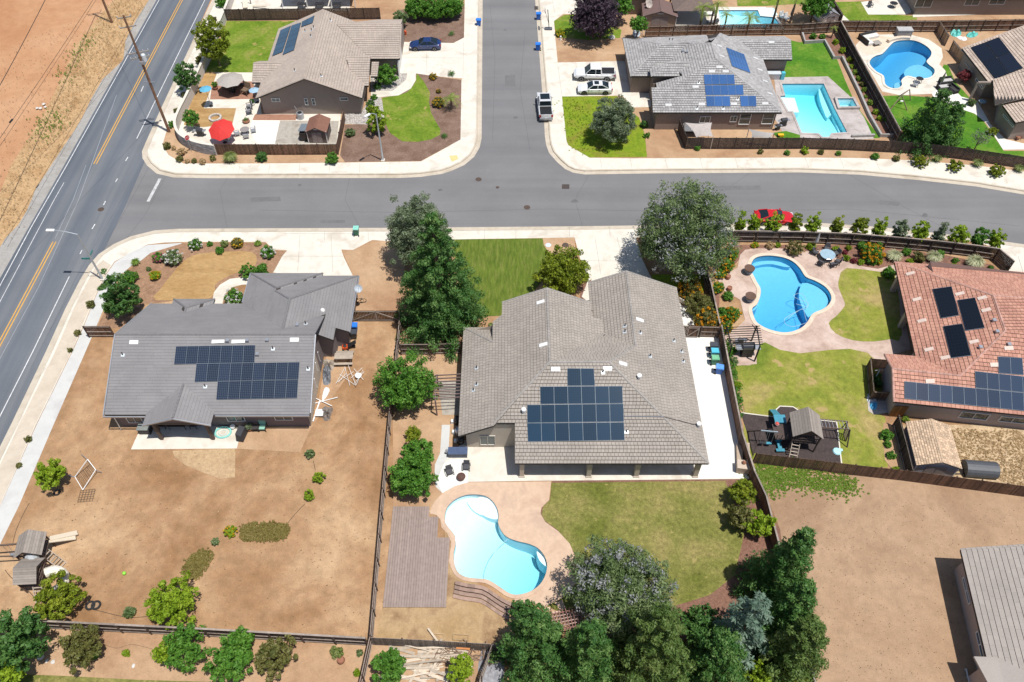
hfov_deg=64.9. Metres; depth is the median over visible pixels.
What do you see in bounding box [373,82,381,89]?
shrub
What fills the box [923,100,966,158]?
fir tree
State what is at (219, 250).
shrub
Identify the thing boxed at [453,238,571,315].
lawn
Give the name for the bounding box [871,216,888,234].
young tree
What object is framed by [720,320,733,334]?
shrub
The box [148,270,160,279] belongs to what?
shrub
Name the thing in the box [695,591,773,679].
cedar tree
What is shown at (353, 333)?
wheelie bin
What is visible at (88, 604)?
old tyre
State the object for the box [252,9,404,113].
house
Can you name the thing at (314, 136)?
door
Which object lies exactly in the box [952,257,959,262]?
shrub
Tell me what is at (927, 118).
fir tree
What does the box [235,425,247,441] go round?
barbecue
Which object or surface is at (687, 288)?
shrub
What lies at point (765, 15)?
swimming pool
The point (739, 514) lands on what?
bush
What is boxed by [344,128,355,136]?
shrub
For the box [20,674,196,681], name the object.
weedy grass
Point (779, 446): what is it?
teal rocker
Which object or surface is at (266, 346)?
house
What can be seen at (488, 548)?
swimming pool
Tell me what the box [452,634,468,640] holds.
raised bed frame
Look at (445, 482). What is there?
fire pit patio
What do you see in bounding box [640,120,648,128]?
shrub
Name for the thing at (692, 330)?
garden gate
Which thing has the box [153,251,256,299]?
dry lawn
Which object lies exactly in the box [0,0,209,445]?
road
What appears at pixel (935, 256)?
grass clump
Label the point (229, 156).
grass clump
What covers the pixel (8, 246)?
shoulder
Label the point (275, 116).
brick patio
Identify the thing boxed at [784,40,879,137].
lawn
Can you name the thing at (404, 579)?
slatted deck
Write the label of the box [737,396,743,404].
shrub
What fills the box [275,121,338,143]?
old slab
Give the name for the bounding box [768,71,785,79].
outdoor bar
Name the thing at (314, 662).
yard soil
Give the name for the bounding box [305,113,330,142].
garden shed
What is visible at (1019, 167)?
grass clump
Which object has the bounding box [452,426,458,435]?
utility unit
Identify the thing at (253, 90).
patio umbrella
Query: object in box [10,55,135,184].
power line
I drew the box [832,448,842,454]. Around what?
water toy
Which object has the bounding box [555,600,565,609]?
stepping stone
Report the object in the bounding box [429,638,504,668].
branch pile
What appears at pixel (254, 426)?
patio table
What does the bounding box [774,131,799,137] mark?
lawn
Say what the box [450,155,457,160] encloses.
ramp pad
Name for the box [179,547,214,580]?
ground cover
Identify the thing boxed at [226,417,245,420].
window
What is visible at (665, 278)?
side lawn
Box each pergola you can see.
[433,373,460,415]
[550,606,582,630]
[724,324,762,361]
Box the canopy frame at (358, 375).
[336,368,362,384]
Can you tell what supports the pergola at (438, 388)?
on the pergola floor at (450, 406)
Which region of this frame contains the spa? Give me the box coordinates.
[834,97,860,109]
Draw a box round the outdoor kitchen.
[736,443,749,474]
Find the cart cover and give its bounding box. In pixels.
[322,406,332,420]
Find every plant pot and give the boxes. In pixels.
[211,81,217,89]
[245,422,251,431]
[337,656,344,663]
[745,264,754,274]
[745,292,755,302]
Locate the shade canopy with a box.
[281,0,355,7]
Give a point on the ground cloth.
(494, 672)
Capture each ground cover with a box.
[26,107,70,143]
[52,29,98,83]
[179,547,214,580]
[239,520,289,542]
[553,96,596,154]
[726,339,743,417]
[739,456,869,503]
[951,428,1023,485]
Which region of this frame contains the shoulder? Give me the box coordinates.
[0,0,155,276]
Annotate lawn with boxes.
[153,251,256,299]
[206,21,294,71]
[382,74,439,141]
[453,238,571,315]
[542,481,744,611]
[554,14,620,39]
[562,96,646,156]
[651,274,703,293]
[736,342,887,466]
[737,0,801,5]
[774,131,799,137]
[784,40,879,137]
[829,268,901,341]
[836,1,916,20]
[883,65,1023,156]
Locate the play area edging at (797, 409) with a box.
[741,406,841,462]
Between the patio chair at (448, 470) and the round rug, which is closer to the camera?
the patio chair at (448, 470)
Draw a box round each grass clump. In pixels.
[130,257,138,264]
[222,150,237,161]
[886,248,903,260]
[926,250,942,261]
[933,155,942,161]
[966,254,985,266]
[974,159,984,166]
[1015,164,1023,171]
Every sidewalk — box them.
[0,243,181,542]
[148,0,477,172]
[398,226,1023,280]
[540,0,1023,188]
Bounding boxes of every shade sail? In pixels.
[684,122,712,148]
[746,129,773,137]
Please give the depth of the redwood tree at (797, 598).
59.79 m
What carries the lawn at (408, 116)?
on the mulch bed at (362, 144)
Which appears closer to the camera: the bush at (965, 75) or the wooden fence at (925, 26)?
the bush at (965, 75)
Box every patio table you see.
[166,425,185,429]
[240,126,248,134]
[251,424,259,431]
[315,2,323,6]
[820,249,835,261]
[916,76,923,82]
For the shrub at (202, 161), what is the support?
on the block at (387, 8)
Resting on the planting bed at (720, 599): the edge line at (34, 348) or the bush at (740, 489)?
the bush at (740, 489)
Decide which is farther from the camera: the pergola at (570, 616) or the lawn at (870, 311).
the lawn at (870, 311)
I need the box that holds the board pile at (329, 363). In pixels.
[323,359,334,370]
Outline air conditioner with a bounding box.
[294,106,304,119]
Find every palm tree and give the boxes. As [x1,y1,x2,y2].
[440,92,462,109]
[693,1,712,28]
[707,0,729,24]
[720,10,733,23]
[738,11,760,23]
[766,0,790,27]
[788,0,806,22]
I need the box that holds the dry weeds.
[900,425,1023,485]
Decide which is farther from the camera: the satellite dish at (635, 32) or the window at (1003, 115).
the satellite dish at (635, 32)
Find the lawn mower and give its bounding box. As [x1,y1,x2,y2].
[342,340,355,350]
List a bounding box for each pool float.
[950,29,960,36]
[966,31,977,37]
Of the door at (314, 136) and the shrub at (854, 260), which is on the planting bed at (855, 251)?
the shrub at (854, 260)
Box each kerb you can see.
[0,223,1023,459]
[142,0,482,177]
[535,0,1023,193]
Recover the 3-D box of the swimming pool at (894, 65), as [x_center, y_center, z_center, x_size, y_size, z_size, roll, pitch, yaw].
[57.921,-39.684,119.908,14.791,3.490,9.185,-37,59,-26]
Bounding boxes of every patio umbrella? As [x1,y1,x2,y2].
[199,86,212,106]
[209,119,234,143]
[216,72,243,92]
[249,87,258,103]
[815,232,820,249]
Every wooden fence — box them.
[33,620,367,644]
[82,326,113,337]
[212,109,344,154]
[223,7,380,20]
[359,313,402,681]
[370,636,500,651]
[399,342,460,354]
[479,642,493,681]
[645,19,1023,37]
[678,119,1023,167]
[684,325,720,337]
[701,268,720,325]
[718,324,815,681]
[731,230,1014,270]
[753,452,1023,496]
[827,1,842,20]
[836,20,901,143]
[866,357,889,400]
[892,415,913,470]
[936,22,949,45]
[949,40,963,62]
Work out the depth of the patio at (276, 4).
129.62 m
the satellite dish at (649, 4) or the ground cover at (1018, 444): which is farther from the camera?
the satellite dish at (649, 4)
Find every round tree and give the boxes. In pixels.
[0,605,51,680]
[0,653,26,681]
[33,457,67,490]
[33,569,87,619]
[57,623,101,675]
[97,268,142,317]
[143,570,199,630]
[150,640,172,663]
[162,621,210,672]
[172,61,200,89]
[182,109,199,128]
[190,15,230,66]
[201,633,253,681]
[226,625,254,651]
[254,632,297,681]
[365,105,386,133]
[370,646,406,681]
[372,350,442,410]
[384,191,453,268]
[446,652,473,681]
[508,599,543,631]
[532,244,590,293]
[559,534,678,651]
[568,0,624,38]
[588,94,636,142]
[613,0,633,23]
[629,16,648,37]
[630,176,742,284]
[680,603,724,651]
[800,0,834,22]
[970,128,993,148]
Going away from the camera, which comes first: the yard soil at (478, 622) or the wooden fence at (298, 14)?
the yard soil at (478, 622)
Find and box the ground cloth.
[478,651,503,681]
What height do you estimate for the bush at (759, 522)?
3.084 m
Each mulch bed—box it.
[98,243,285,327]
[340,73,460,161]
[401,5,463,42]
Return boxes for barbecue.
[193,128,205,136]
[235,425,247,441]
[735,338,746,343]
[736,343,760,356]
[774,124,782,130]
[778,117,790,126]
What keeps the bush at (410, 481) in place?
on the yard soil at (426, 420)
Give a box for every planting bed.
[543,238,574,253]
[580,280,590,298]
[661,481,781,680]
[715,245,995,307]
[804,34,904,135]
[883,423,899,468]
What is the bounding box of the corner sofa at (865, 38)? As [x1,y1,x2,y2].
[858,30,879,45]
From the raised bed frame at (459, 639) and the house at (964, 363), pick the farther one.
the house at (964, 363)
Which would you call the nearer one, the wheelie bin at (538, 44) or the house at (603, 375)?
the house at (603, 375)
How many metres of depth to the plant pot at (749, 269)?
90.99 m
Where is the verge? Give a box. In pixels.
[0,0,147,245]
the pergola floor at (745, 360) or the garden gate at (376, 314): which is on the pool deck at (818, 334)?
the pergola floor at (745, 360)
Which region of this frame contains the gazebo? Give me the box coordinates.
[669,0,715,24]
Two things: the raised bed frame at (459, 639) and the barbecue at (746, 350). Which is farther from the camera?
the barbecue at (746, 350)
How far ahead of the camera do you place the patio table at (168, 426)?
77.64 m
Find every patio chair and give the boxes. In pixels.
[245,105,252,115]
[256,421,267,431]
[445,464,454,476]
[462,460,470,470]
[778,10,783,20]
[782,12,790,22]
[811,246,818,256]
[816,258,825,267]
[824,242,830,249]
[828,260,837,267]
[833,248,841,257]
[835,257,843,265]
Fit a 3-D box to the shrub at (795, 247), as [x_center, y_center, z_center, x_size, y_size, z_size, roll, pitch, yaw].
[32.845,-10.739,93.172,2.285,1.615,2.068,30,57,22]
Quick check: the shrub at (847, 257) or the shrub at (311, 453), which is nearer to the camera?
the shrub at (311, 453)
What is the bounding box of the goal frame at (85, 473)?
[69,454,101,489]
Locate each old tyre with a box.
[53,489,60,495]
[85,601,94,609]
[91,600,100,609]
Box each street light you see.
[46,229,104,280]
[364,113,384,161]
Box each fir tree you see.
[895,88,954,161]
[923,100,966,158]
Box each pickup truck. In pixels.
[536,92,552,119]
[573,63,615,81]
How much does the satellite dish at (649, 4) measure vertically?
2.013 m
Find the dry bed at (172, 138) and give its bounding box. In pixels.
[164,132,376,162]
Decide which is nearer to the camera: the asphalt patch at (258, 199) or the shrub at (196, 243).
the shrub at (196, 243)
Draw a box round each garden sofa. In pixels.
[935,81,951,89]
[938,75,953,83]
[947,82,960,94]
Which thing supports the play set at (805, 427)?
on the play area
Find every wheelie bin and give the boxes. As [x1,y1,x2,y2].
[349,329,356,339]
[351,322,357,329]
[353,226,358,236]
[476,18,480,25]
[535,42,540,50]
[536,12,540,19]
[708,341,718,351]
[709,348,719,358]
[709,355,719,365]
[714,363,723,373]
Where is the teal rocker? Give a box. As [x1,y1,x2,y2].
[775,440,784,451]
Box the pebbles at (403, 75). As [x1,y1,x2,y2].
[371,73,405,90]
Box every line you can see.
[0,0,44,84]
[0,0,92,137]
[0,0,158,284]
[0,95,116,357]
[0,183,63,300]
[0,242,52,339]
[0,242,55,345]
[0,277,68,415]
[1,0,95,143]
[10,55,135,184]
[55,166,85,237]
[93,0,180,163]
[96,0,182,163]
[137,0,204,137]
[147,178,160,201]
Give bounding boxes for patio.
[131,426,237,448]
[179,72,340,143]
[204,99,259,107]
[210,81,256,98]
[231,0,349,8]
[250,120,279,143]
[253,114,296,119]
[434,440,758,490]
[437,459,467,492]
[670,7,765,30]
[686,333,748,478]
[861,0,910,13]
[867,394,887,414]
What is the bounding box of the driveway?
[1018,256,1023,271]
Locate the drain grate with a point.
(565, 186)
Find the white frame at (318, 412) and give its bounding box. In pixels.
[313,401,322,421]
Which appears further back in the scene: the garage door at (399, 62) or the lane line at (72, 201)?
the garage door at (399, 62)
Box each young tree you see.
[734,209,746,233]
[747,214,762,231]
[763,211,784,230]
[788,212,802,235]
[804,211,821,235]
[829,215,845,231]
[849,217,869,233]
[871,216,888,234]
[891,219,910,236]
[911,220,931,241]
[930,221,949,240]
[946,224,970,242]
[970,226,992,244]
[985,228,1007,247]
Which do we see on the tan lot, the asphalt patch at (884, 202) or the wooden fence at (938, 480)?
the wooden fence at (938, 480)
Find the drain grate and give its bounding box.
[562,184,568,188]
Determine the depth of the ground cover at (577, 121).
109.90 m
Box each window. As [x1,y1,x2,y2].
[126,418,143,422]
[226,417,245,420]
[271,98,279,101]
[274,417,292,419]
[339,97,347,100]
[480,435,495,444]
[699,116,710,122]
[729,116,737,121]
[738,114,751,124]
[761,114,774,123]
[914,0,933,6]
[958,411,990,420]
[962,577,970,604]
[964,0,980,4]
[975,630,984,656]
[988,0,1005,3]
[997,416,1023,423]
[1002,114,1013,126]
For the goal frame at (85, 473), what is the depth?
74.66 m
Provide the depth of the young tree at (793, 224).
93.40 m
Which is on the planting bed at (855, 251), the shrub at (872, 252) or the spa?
the shrub at (872, 252)
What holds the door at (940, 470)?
in the garden shed at (932, 446)
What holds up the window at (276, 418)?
in the house at (266, 346)
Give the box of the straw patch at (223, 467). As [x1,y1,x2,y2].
[173,448,234,478]
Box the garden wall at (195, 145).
[173,0,233,155]
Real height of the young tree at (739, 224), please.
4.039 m
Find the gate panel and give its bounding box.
[889,406,908,416]
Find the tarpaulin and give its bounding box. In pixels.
[323,366,330,384]
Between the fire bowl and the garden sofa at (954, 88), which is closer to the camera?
the fire bowl
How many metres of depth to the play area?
77.33 m
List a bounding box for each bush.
[374,63,398,84]
[387,453,438,497]
[392,10,408,23]
[400,438,434,468]
[403,0,432,18]
[421,0,445,19]
[437,0,464,18]
[726,499,753,528]
[727,478,756,505]
[741,508,777,537]
[742,659,778,681]
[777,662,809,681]
[955,68,971,81]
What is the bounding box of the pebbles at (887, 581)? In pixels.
[784,500,1017,680]
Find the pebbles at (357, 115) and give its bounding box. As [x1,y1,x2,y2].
[345,98,383,122]
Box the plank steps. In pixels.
[453,581,510,619]
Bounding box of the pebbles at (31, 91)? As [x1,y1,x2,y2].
[0,23,82,177]
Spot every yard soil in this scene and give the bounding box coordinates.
[0,629,368,681]
[112,340,346,451]
[342,240,405,319]
[368,645,480,681]
[376,531,519,643]
[393,320,461,510]
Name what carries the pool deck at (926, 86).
on the block at (664, 143)
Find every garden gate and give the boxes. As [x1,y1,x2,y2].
[353,311,398,320]
[686,327,699,336]
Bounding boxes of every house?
[102,272,359,439]
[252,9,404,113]
[458,270,709,477]
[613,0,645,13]
[622,33,791,129]
[881,261,1023,428]
[905,0,1023,14]
[954,544,1023,681]
[958,25,1023,138]
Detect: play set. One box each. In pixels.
[0,529,77,602]
[747,407,850,461]
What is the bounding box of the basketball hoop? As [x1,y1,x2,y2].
[543,10,551,29]
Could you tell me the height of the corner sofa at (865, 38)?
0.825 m
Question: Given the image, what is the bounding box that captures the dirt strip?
[184,72,235,126]
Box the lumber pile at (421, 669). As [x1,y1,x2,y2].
[375,628,472,681]
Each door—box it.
[311,132,317,142]
[316,132,322,142]
[397,51,401,75]
[651,17,659,27]
[659,17,667,25]
[780,71,785,79]
[923,465,937,473]
[933,466,948,474]
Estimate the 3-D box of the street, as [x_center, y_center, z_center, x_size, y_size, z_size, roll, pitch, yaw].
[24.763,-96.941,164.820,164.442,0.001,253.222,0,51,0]
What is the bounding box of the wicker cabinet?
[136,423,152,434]
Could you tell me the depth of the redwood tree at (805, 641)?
59.25 m
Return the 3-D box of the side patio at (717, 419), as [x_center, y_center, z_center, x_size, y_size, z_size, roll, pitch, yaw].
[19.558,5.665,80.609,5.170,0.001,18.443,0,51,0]
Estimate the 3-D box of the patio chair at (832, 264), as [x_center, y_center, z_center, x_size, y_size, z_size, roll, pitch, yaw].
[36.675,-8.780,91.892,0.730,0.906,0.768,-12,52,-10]
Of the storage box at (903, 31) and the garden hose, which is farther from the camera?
the storage box at (903, 31)
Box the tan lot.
[758,468,1023,681]
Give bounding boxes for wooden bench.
[239,81,250,96]
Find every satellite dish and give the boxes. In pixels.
[354,285,361,291]
[633,30,639,36]
[646,1,652,7]
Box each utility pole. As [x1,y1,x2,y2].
[102,0,112,22]
[117,14,170,132]
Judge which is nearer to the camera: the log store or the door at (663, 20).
the log store
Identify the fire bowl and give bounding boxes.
[457,472,465,480]
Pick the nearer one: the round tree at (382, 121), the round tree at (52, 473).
the round tree at (52, 473)
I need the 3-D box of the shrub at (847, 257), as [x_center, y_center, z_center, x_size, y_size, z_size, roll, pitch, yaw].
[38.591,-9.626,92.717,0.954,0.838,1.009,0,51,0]
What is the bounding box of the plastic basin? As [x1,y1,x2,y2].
[869,402,876,409]
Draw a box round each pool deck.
[429,481,576,605]
[718,248,910,370]
[774,76,873,138]
[856,34,946,94]
[856,36,890,54]
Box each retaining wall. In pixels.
[801,32,893,137]
[851,133,874,137]
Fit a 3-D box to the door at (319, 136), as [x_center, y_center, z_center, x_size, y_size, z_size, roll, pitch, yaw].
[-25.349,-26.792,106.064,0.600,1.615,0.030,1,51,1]
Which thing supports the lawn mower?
on the yard soil at (284, 438)
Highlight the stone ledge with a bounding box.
[886,36,910,42]
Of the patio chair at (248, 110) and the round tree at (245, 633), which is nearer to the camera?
the round tree at (245, 633)
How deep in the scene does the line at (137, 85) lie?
115.30 m
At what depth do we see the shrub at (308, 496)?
73.10 m
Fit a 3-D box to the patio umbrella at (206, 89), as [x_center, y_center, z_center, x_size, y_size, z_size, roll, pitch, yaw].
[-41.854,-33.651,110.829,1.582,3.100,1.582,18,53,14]
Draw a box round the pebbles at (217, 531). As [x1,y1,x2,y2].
[54,394,378,631]
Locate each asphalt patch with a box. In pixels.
[250,197,280,201]
[320,220,344,222]
[505,75,514,85]
[710,185,760,189]
[879,200,899,205]
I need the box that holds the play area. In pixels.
[742,407,840,462]
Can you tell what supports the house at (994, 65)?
on the block at (664, 143)
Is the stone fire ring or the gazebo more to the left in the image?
the stone fire ring
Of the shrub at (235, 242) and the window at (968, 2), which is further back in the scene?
the window at (968, 2)
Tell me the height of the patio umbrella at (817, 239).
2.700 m
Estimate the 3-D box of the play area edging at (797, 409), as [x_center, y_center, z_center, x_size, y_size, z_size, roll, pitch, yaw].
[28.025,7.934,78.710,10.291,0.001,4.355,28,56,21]
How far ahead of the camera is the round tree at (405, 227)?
86.62 m
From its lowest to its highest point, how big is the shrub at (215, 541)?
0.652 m
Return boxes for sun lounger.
[706,18,719,22]
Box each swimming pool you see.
[441,491,550,598]
[717,8,783,28]
[747,253,834,335]
[778,82,849,137]
[867,39,936,89]
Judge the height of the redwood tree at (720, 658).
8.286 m
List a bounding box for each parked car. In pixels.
[409,37,440,50]
[577,80,612,94]
[753,208,793,225]
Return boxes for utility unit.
[451,415,458,425]
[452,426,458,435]
[454,436,463,444]
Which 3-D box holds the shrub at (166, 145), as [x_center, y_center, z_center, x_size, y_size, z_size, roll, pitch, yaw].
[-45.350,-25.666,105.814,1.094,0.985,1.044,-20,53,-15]
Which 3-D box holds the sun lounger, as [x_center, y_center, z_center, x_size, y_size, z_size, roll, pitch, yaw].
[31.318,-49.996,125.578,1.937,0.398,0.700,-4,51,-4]
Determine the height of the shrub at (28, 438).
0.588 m
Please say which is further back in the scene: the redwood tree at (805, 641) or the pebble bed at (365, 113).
the pebble bed at (365, 113)
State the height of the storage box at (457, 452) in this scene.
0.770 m
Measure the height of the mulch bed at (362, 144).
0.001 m
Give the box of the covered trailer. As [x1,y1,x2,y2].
[956,459,999,479]
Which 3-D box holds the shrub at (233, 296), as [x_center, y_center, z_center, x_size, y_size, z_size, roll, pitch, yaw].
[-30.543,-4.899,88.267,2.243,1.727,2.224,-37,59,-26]
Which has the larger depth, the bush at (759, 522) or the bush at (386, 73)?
the bush at (386, 73)
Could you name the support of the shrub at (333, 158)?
on the block at (387, 8)
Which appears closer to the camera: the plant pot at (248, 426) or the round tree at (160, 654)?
the round tree at (160, 654)
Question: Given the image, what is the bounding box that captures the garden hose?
[83,607,148,617]
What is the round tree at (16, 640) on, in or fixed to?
on the yard soil at (314, 662)
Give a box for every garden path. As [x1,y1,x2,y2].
[213,277,247,303]
[371,70,415,96]
[435,425,449,491]
[913,14,981,16]
[932,90,1023,149]
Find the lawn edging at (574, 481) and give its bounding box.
[541,479,748,607]
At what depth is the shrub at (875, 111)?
110.45 m
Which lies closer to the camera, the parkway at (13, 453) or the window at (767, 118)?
the parkway at (13, 453)
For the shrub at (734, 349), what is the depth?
83.86 m
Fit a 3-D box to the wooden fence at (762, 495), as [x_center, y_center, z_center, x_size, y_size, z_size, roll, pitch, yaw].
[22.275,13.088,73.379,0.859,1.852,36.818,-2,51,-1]
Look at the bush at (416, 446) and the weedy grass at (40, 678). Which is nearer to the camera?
the weedy grass at (40, 678)
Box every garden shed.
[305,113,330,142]
[641,0,677,28]
[813,4,840,24]
[904,418,961,475]
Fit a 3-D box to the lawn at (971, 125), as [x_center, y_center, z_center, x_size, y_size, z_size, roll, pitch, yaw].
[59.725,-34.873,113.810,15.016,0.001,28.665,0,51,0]
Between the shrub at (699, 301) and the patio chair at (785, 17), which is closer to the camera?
the shrub at (699, 301)
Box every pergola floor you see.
[438,380,459,414]
[725,330,756,365]
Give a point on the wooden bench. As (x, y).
(246, 88)
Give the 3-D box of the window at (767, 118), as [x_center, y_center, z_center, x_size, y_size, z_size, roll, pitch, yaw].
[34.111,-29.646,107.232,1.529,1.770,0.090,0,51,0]
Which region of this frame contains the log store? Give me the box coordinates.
[298,124,307,140]
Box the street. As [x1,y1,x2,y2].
[105,0,1023,248]
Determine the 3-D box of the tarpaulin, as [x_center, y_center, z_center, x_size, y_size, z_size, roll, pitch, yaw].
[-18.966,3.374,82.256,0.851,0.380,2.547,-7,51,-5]
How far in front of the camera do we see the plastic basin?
79.74 m
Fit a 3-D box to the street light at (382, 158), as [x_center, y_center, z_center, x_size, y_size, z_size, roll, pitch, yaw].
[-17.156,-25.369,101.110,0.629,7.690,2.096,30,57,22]
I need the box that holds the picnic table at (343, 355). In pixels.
[334,351,353,365]
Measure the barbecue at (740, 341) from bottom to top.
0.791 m
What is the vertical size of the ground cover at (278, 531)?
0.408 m
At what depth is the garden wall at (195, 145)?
110.04 m
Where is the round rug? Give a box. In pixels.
[214,426,231,437]
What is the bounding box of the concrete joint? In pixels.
[284,233,318,233]
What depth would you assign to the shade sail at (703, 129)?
105.06 m
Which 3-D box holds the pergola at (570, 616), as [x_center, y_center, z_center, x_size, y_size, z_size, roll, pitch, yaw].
[4.332,22.920,65.189,2.962,2.075,1.758,-9,51,-7]
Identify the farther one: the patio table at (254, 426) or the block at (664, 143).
the block at (664, 143)
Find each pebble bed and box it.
[345,97,383,123]
[370,73,406,90]
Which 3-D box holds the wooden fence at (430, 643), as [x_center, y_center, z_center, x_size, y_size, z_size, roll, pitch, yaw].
[-6.104,24.213,64.347,10.400,1.740,0.164,2,51,2]
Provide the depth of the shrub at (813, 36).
122.69 m
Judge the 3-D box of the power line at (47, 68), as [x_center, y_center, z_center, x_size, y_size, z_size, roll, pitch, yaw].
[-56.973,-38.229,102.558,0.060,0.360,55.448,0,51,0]
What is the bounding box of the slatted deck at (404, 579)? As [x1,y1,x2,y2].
[383,506,449,606]
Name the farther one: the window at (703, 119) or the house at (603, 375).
the window at (703, 119)
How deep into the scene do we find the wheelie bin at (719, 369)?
81.83 m
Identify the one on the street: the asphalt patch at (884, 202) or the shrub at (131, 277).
the asphalt patch at (884, 202)
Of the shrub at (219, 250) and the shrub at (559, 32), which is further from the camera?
the shrub at (559, 32)
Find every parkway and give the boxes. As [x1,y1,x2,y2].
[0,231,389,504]
[0,260,110,503]
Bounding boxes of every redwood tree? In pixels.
[393,211,489,362]
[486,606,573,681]
[549,617,625,681]
[607,600,696,681]
[673,622,753,681]
[729,525,817,621]
[742,577,817,659]
[742,613,829,681]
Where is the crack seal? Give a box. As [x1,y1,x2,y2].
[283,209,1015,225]
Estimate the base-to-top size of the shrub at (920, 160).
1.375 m
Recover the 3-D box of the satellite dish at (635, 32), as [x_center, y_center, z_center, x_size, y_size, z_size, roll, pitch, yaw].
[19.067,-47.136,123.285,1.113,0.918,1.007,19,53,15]
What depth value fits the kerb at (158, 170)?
103.78 m
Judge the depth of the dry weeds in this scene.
76.92 m
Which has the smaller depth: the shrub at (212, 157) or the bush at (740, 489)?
the bush at (740, 489)
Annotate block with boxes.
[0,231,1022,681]
[163,0,464,162]
[554,0,1023,170]
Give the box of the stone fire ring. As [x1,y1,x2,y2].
[208,113,221,121]
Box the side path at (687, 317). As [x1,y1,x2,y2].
[680,304,694,325]
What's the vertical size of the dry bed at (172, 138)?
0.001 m
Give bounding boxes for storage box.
[445,447,467,457]
[895,27,913,36]
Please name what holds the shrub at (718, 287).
on the planting bed at (855, 251)
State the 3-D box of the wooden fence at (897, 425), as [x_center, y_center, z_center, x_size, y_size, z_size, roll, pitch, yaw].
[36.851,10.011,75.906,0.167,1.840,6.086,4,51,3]
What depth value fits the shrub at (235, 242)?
93.78 m
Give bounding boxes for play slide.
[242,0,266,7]
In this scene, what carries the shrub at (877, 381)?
on the lawn at (829, 384)
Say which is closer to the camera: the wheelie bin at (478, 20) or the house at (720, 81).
the house at (720, 81)
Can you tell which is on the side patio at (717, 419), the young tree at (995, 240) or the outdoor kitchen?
the outdoor kitchen
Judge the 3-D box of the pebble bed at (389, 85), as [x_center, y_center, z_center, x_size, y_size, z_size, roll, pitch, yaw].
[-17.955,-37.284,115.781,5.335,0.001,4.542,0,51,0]
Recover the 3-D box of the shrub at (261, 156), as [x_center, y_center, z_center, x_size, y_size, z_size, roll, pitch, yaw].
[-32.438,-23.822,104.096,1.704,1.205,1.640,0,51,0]
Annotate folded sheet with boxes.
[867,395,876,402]
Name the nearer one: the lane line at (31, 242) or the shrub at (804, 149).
the lane line at (31, 242)
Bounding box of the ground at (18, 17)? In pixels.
[0,0,211,190]
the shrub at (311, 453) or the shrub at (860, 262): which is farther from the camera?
the shrub at (860, 262)
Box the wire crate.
[77,489,94,501]
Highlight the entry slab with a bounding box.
[582,282,588,300]
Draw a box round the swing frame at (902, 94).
[890,89,910,110]
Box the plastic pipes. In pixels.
[315,397,337,405]
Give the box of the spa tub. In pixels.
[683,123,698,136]
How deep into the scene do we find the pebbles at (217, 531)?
71.69 m
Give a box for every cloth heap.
[322,387,328,400]
[957,36,966,40]
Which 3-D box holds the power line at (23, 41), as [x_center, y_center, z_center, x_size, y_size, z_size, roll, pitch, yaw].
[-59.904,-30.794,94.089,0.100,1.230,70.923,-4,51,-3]
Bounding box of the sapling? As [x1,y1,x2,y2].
[405,425,421,441]
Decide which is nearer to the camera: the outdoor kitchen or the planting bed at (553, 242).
the outdoor kitchen
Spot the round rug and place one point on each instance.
(222, 435)
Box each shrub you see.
[15,462,21,468]
[23,435,31,442]
[73,329,81,335]
[85,300,94,307]
[121,649,129,656]
[122,606,135,617]
[123,271,139,282]
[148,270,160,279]
[151,252,163,261]
[161,249,182,264]
[162,142,170,149]
[168,121,173,127]
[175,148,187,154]
[175,155,183,161]
[188,237,202,250]
[198,158,205,164]
[209,155,216,160]
[211,537,219,545]
[214,0,225,7]
[215,246,223,253]
[220,240,228,246]
[222,525,237,538]
[223,287,242,303]
[231,237,243,248]
[238,262,254,277]
[253,262,267,272]
[255,151,266,161]
[260,244,275,258]
[303,489,314,500]
[304,449,314,458]
[312,472,326,482]
[325,151,338,163]
[329,645,343,659]
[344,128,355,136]
[353,668,360,676]
[356,649,362,656]
[366,100,374,105]
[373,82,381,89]
[429,72,437,79]
[431,96,444,107]
[555,28,564,35]
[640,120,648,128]
[677,277,703,298]
[683,292,714,317]
[692,306,723,330]
[713,281,724,293]
[714,269,727,278]
[718,257,734,272]
[718,306,727,318]
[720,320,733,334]
[722,291,733,300]
[723,306,741,321]
[724,248,738,259]
[727,346,737,353]
[730,357,738,363]
[731,369,737,375]
[734,381,742,389]
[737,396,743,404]
[751,242,758,247]
[765,241,775,249]
[785,240,805,255]
[801,146,809,153]
[806,243,815,250]
[809,33,817,38]
[819,33,825,38]
[832,39,838,44]
[838,47,846,52]
[843,255,850,260]
[846,56,852,61]
[850,258,857,263]
[857,241,866,248]
[858,259,864,264]
[860,241,885,263]
[867,99,872,104]
[871,153,879,159]
[872,108,879,114]
[873,373,882,386]
[876,258,882,264]
[880,428,894,440]
[882,265,895,278]
[883,440,891,447]
[886,450,896,458]
[892,155,899,161]
[901,415,909,422]
[902,248,911,255]
[906,258,913,262]
[910,154,928,168]
[912,251,925,262]
[947,159,964,171]
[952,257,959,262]
[967,98,976,105]
[987,127,998,135]
[988,163,1006,177]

